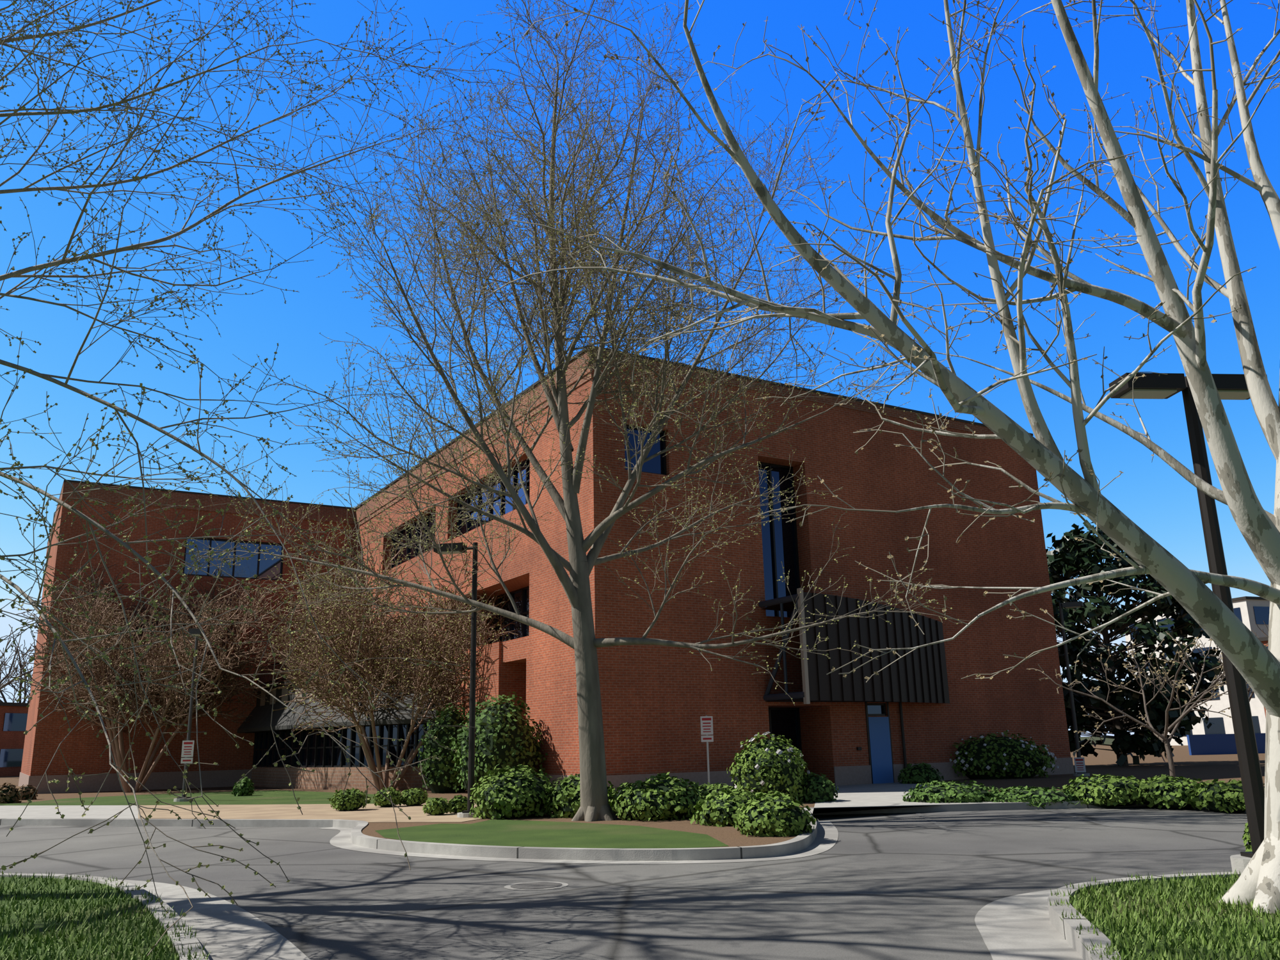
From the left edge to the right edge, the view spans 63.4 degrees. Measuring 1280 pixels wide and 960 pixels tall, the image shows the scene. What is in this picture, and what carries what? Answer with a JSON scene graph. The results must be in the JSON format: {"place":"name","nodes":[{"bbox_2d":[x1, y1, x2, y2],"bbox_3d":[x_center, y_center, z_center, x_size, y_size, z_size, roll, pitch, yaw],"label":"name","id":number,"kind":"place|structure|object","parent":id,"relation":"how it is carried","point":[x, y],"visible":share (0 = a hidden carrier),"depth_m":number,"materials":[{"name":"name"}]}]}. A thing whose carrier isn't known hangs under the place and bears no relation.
{"place":"outdoors","nodes":[
{"label":"outdoors","id":0,"kind":"place"},
{"bbox_2d":[0,869,210,959],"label":"grass","id":1,"kind":"structure","parent":0,"point":[38,938],"depth_m":8.61,"materials":[{"name":"green plant"}]},
{"bbox_2d":[0,872,310,959],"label":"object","id":2,"kind":"structure","parent":0,"point":[226,930],"depth_m":9.18,"materials":[{"name":"concrete"}]},
{"bbox_2d":[0,0,595,956],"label":"tree","id":3,"kind":"object","parent":2,"relation":"on","point":[61,111],"visible":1,"depth_m":12.05,"materials":[{"name":"brown plant"}]},
{"bbox_2d":[0,806,1248,959],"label":"asphalt road","id":4,"kind":"structure","parent":0,"point":[901,886],"depth_m":11.61,"materials":[{"name":"grey asphalt"}]},
{"bbox_2d":[0,782,21,803],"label":"low shrub","id":5,"kind":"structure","parent":4,"relation":"on","point":[9,793],"depth_m":33.80,"materials":[{"name":"brown plant"}]},
{"bbox_2d":[17,784,38,799],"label":"low shrub","id":6,"kind":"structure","parent":4,"relation":"on","point":[26,793],"depth_m":36.39,"materials":[{"name":"brown plant"}]},
{"bbox_2d":[16,545,302,792],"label":"crape myrtle","id":7,"kind":"object","parent":4,"relation":"on","point":[102,672],"visible":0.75,"depth_m":41.83,"materials":[{"name":"brown plant"}]},
{"bbox_2d":[173,628,203,801],"bbox_3d":[-14.258,7.463,32.785,0.549,5.443,0.949,2,-15,-11],"label":"lamp post","id":8,"kind":"object","parent":4,"relation":"on","point":[187,747],"depth_m":32.72,"materials":[{"name":"grey metal"}]},
{"bbox_2d":[231,776,255,796],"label":"bush","id":9,"kind":"object","parent":4,"relation":"on","point":[244,786],"visible":0.88,"depth_m":35.44,"materials":[{"name":"green plant"}]},
{"bbox_2d":[252,521,520,791],"bbox_3d":[-8.987,6.552,38.431,10.251,9.970,10.310,4,-15,-20],"label":"crape myrtle","id":10,"kind":"object","parent":4,"relation":"on","point":[328,624],"visible":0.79,"depth_m":36.26,"materials":[{"name":"brown plant"}]},
{"bbox_2d":[417,702,469,792],"bbox_3d":[-6.393,9.035,34.857,2.062,3.040,2.056,-1,-14,0],"label":"holly","id":11,"kind":"object","parent":4,"relation":"on","point":[438,774],"visible":0.66,"depth_m":34.17,"materials":[{"name":"green plant"}]},
{"bbox_2d":[448,691,547,794],"bbox_3d":[-4.270,7.990,31.256,2.869,3.184,2.894,5,-16,-24],"label":"holly","id":12,"kind":"object","parent":4,"relation":"on","point":[504,737],"visible":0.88,"depth_m":30.56,"materials":[{"name":"green plant"}]},
{"bbox_2d":[469,764,556,819],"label":"hedge","id":13,"kind":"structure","parent":4,"relation":"on","point":[520,792],"depth_m":21.03,"materials":[{"name":"green plant"}]},
{"bbox_2d":[18,345,1073,794],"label":"office building","id":14,"kind":"structure","parent":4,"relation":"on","point":[917,706],"depth_m":35.68,"materials":[{"name":"brick"}]},
{"bbox_2d":[181,0,970,821],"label":"tree","id":15,"kind":"object","parent":4,"relation":"on","point":[578,564],"visible":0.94,"depth_m":21.97,"materials":[{"name":"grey plant"}]},
{"bbox_2d":[541,773,618,818],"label":"hedge","id":16,"kind":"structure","parent":4,"relation":"on","point":[565,802],"depth_m":20.94,"materials":[{"name":"green plant"}]},
{"bbox_2d":[0,744,1265,863],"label":"sidewalk","id":17,"kind":"structure","parent":4,"relation":"on","point":[371,827],"depth_m":21.91,"materials":[{"name":"concrete"}]},
{"bbox_2d":[328,787,371,810],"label":"boxwood","id":18,"kind":"object","parent":17,"relation":"on","point":[351,799],"visible":0.96,"depth_m":24.93,"materials":[{"name":"green plant"}]},
{"bbox_2d":[373,786,402,807],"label":"boxwood","id":19,"kind":"object","parent":17,"relation":"on","point":[381,800],"visible":0.92,"depth_m":26.15,"materials":[{"name":"green plant"}]},
{"bbox_2d":[400,787,428,805],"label":"boxwood","id":20,"kind":"object","parent":17,"relation":"on","point":[415,796],"visible":0.98,"depth_m":26.42,"materials":[{"name":"green plant"}]},
{"bbox_2d":[422,797,451,815],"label":"boxwood","id":21,"kind":"object","parent":17,"relation":"on","point":[436,806],"visible":1,"depth_m":22.46,"materials":[{"name":"green plant"}]},
{"bbox_2d":[446,794,467,813],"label":"boxwood","id":22,"kind":"object","parent":17,"relation":"on","point":[458,803],"visible":0.72,"depth_m":22.89,"materials":[{"name":"green plant"}]},
{"bbox_2d":[433,542,481,817],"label":"lamp post","id":23,"kind":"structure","parent":17,"relation":"on","point":[460,548],"depth_m":22.37,"materials":[{"name":"brown metal"}]},
{"bbox_2d":[607,771,709,821],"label":"hedge","id":24,"kind":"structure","parent":4,"relation":"on","point":[665,797],"depth_m":19.69,"materials":[{"name":"green plant"}]},
{"bbox_2d":[700,715,713,784],"bbox_3d":[1.886,7.702,28.768,0.340,2.276,0.081,-2,-14,3],"label":"parking sign","id":25,"kind":"object","parent":4,"relation":"on","point":[706,725],"visible":0.94,"depth_m":28.91,"materials":[{"name":"grey metal"}]},
{"bbox_2d":[695,782,746,798],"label":"hedge","id":26,"kind":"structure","parent":4,"relation":"on","point":[711,788],"depth_m":22.14,"materials":[{"name":"green plant"}]},
{"bbox_2d":[689,787,764,826],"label":"hedge","id":27,"kind":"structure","parent":4,"relation":"on","point":[720,810],"depth_m":18.00,"materials":[{"name":"green plant"}]},
{"bbox_2d":[726,731,810,801],"bbox_3d":[3.051,6.889,24.712,1.984,1.746,1.986,-1,-14,0],"label":"bush","id":28,"kind":"object","parent":4,"relation":"on","point":[765,765],"visible":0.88,"depth_m":24.15,"materials":[{"name":"green plant"}]},
{"bbox_2d":[732,789,817,837],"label":"hedge","id":29,"kind":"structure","parent":4,"relation":"on","point":[776,814],"depth_m":15.78,"materials":[{"name":"green plant"}]},
{"bbox_2d":[798,771,839,802],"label":"hedge","id":30,"kind":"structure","parent":4,"relation":"on","point":[822,788],"depth_m":24.25,"materials":[{"name":"green plant"}]},
{"bbox_2d":[418,0,1279,913],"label":"sycamore tree","id":31,"kind":"object","parent":4,"relation":"on","point":[1248,653],"visible":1,"depth_m":8.61,"materials":[{"name":"beige plant"}]},
{"bbox_2d":[504,808,1247,890],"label":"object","id":32,"kind":"object","parent":4,"relation":"on","point":[538,885],"visible":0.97,"depth_m":11.75,"materials":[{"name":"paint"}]},
{"bbox_2d":[897,762,943,783],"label":"bush","id":33,"kind":"object","parent":4,"relation":"on","point":[921,773],"visible":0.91,"depth_m":32.96,"materials":[{"name":"green plant"}]},
{"bbox_2d":[901,780,998,803],"bbox_3d":[7.068,7.135,23.624,2.288,0.569,2.301,-1,-14,0],"label":"bush","id":34,"kind":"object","parent":4,"relation":"on","point":[949,792],"visible":0.82,"depth_m":23.00,"materials":[{"name":"green plant"}]},
{"bbox_2d":[949,729,1058,778],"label":"bush","id":35,"kind":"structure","parent":4,"relation":"on","point":[996,757],"depth_m":35.37,"materials":[{"name":"green plant"}]},
{"bbox_2d":[983,785,1083,808],"bbox_3d":[8.680,6.994,22.940,2.172,0.464,2.353,9,-18,-35],"label":"bush","id":36,"kind":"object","parent":4,"relation":"on","point":[1040,795],"visible":0.73,"depth_m":22.30,"materials":[{"name":"green plant"}]},
{"bbox_2d":[1058,600,1089,776],"bbox_3d":[15.580,7.445,36.880,1.047,6.198,0.549,-11,-17,33],"label":"lamp post","id":37,"kind":"object","parent":4,"relation":"on","point":[1080,765],"visible":0.9,"depth_m":36.87,"materials":[{"name":"grey metal"}]},
{"bbox_2d":[1062,773,1149,807],"bbox_3d":[10.133,6.699,22.419,1.782,0.665,2.310,-1,-14,0],"label":"hedge","id":38,"kind":"object","parent":4,"relation":"on","point":[1112,791],"visible":0.8,"depth_m":21.79,"materials":[{"name":"green plant"}]},
{"bbox_2d":[974,871,1279,959],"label":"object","id":39,"kind":"structure","parent":4,"relation":"on","point":[1030,926],"depth_m":8.09,"materials":[{"name":"concrete"}]},
{"bbox_2d":[1045,519,1226,766],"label":"magnolia tree","id":40,"kind":"object","parent":4,"relation":"on","point":[1070,557],"visible":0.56,"depth_m":46.27,"materials":[{"name":"green plant"}]},
{"bbox_2d":[1026,631,1267,778],"bbox_3d":[13.159,5.909,26.335,4.600,4.254,4.670,6,-16,-26],"label":"tree","id":41,"kind":"object","parent":4,"relation":"on","point":[1164,739],"visible":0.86,"depth_m":26.38,"materials":[{"name":"beige plant"}]},
{"bbox_2d":[1133,774,1207,808],"bbox_3d":[11.055,6.475,21.625,1.694,0.665,2.217,3,-15,-15],"label":"hedge","id":42,"kind":"object","parent":4,"relation":"on","point":[1165,791],"visible":0.67,"depth_m":21.08,"materials":[{"name":"green plant"}]},
{"bbox_2d":[1108,372,1267,874],"bbox_3d":[6.106,1.440,10.807,1.648,5.306,0.600,-1,-14,0],"label":"tall lamp post","id":43,"kind":"object","parent":4,"relation":"on","point":[1229,386],"visible":0.59,"depth_m":10.93,"materials":[{"name":"brown metal"}]},
{"bbox_2d":[1189,778,1246,813],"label":"hedge","id":44,"kind":"object","parent":4,"relation":"on","point":[1221,796],"visible":0.69,"depth_m":19.88,"materials":[{"name":"green plant"}]},
{"bbox_2d":[1186,732,1265,755],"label":"garden wall and fence","id":45,"kind":"structure","parent":4,"relation":"on","point":[1211,744],"depth_m":66.84,"materials":[{"name":"blue"}]},
{"bbox_2d":[1242,821,1251,851],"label":"ivy","id":46,"kind":"object","parent":4,"relation":"on","point":[1246,838],"visible":0.13,"depth_m":11.49,"materials":[{"name":"green plant"}]},
{"bbox_2d":[1241,783,1264,808],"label":"hedge","id":47,"kind":"object","parent":4,"relation":"on","point":[1243,800],"visible":0.02,"depth_m":18.89,"materials":[{"name":"green plant"}]},
{"bbox_2d":[0,0,1279,736],"label":"sky","id":48,"kind":"structure","parent":0,"point":[1153,495],"materials":[{"name":"blue"}]},
{"bbox_2d":[1079,736,1114,744],"bbox_3d":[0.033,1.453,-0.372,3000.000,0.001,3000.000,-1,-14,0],"label":"ground","id":49,"kind":"structure","parent":0,"point":[1108,741],"depth_m":378.70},
{"bbox_2d":[0,702,28,776],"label":"building","id":50,"kind":"structure","parent":49,"relation":"on","point":[13,717],"depth_m":90.31,"materials":[{"name":"brick"}]},
{"bbox_2d":[0,631,35,702],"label":"tree","id":51,"kind":"object","parent":49,"relation":"on","point":[21,665],"visible":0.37,"depth_m":92.97,"materials":[{"name":"brown plant"}]},
{"bbox_2d":[0,624,35,691],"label":"tree","id":52,"kind":"object","parent":49,"relation":"on","point":[6,676],"visible":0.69,"depth_m":86.06,"materials":[{"name":"brown plant"}]},
{"bbox_2d":[1125,596,1269,745],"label":"building","id":53,"kind":"structure","parent":49,"relation":"on","point":[1250,612],"depth_m":116.61,"materials":[{"name":"white paint"}]},
{"bbox_2d":[1192,632,1256,702],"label":"tree","id":54,"kind":"object","parent":49,"relation":"on","point":[1248,690],"visible":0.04,"depth_m":107.78,"materials":[{"name":"green plant"}]},
{"bbox_2d":[1251,620,1268,637],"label":"tree","id":55,"kind":"object","parent":49,"relation":"on","point":[1264,633],"visible":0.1,"depth_m":96.22,"materials":[{"name":"brown plant"}]},
{"bbox_2d":[1257,636,1268,716],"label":"window","id":56,"kind":"structure","parent":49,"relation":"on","point":[1264,640],"depth_m":84.73,"materials":[{"name":"glass"}]},
{"bbox_2d":[1049,868,1279,959],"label":"grass","id":57,"kind":"structure","parent":0,"point":[1195,944],"depth_m":7.69,"materials":[{"name":"green plant"}]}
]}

